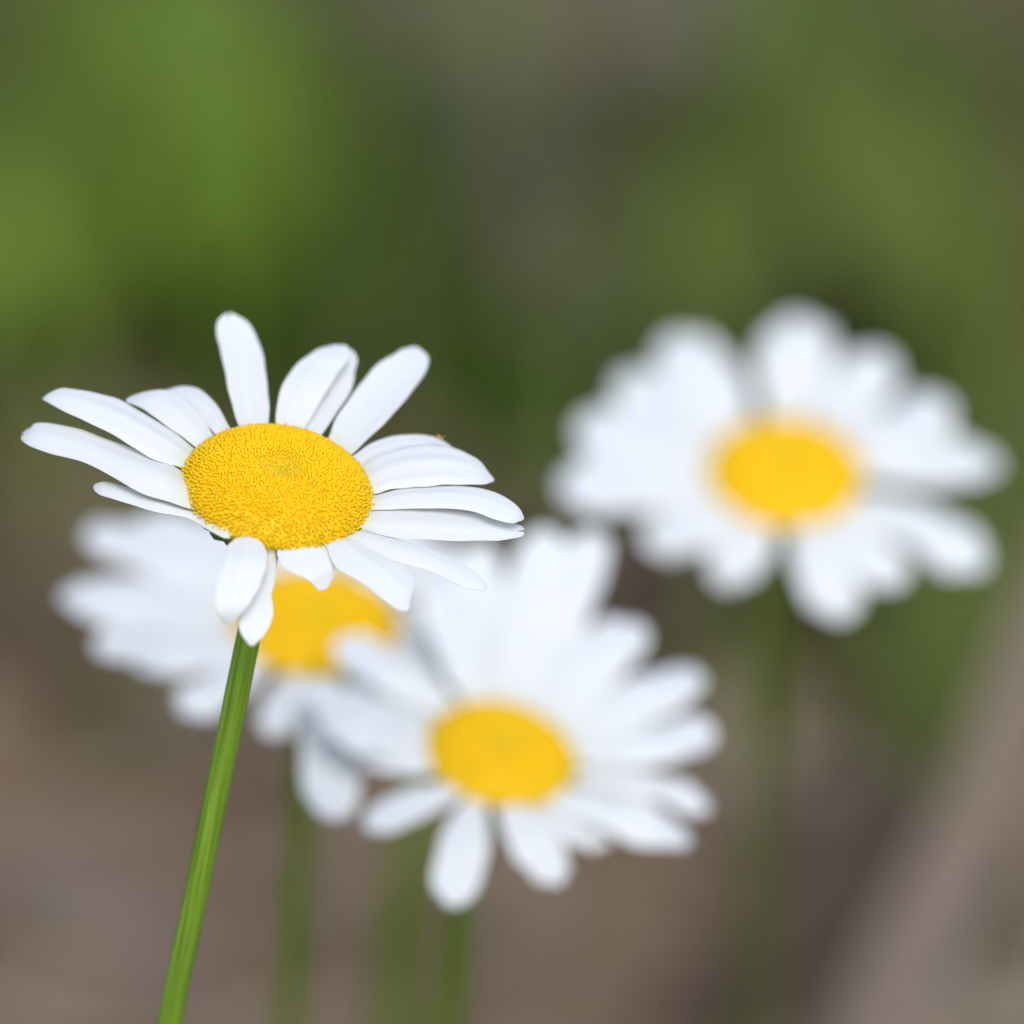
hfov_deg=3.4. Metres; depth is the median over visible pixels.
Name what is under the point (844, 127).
leafy weed
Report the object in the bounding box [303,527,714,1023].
daisy
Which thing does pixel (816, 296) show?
grass
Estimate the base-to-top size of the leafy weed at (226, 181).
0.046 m
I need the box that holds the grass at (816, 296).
[0,0,1023,797]
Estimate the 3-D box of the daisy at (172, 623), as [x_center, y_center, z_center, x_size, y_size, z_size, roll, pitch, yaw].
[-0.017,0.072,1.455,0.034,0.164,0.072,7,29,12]
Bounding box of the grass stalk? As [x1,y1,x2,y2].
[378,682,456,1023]
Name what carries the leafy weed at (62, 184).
on the ground at (39, 762)
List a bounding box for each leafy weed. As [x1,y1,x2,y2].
[0,0,345,263]
[0,105,142,396]
[131,0,465,341]
[157,82,468,408]
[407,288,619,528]
[604,0,1023,380]
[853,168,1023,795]
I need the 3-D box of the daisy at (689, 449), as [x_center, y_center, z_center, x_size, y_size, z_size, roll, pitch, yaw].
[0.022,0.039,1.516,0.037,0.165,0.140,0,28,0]
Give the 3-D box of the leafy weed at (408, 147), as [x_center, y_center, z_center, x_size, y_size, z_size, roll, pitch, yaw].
[-0.021,-0.032,1.785,0.033,0.039,0.079,0,28,0]
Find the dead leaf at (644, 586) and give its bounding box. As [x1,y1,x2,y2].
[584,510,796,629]
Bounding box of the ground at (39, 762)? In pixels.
[0,0,1023,1023]
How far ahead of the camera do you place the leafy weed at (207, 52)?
1.77 m
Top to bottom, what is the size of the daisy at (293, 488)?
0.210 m
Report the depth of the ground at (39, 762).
1.69 m
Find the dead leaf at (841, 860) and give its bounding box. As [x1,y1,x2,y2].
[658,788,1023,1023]
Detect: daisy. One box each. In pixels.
[21,312,523,1023]
[60,513,465,1023]
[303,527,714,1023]
[557,315,999,1023]

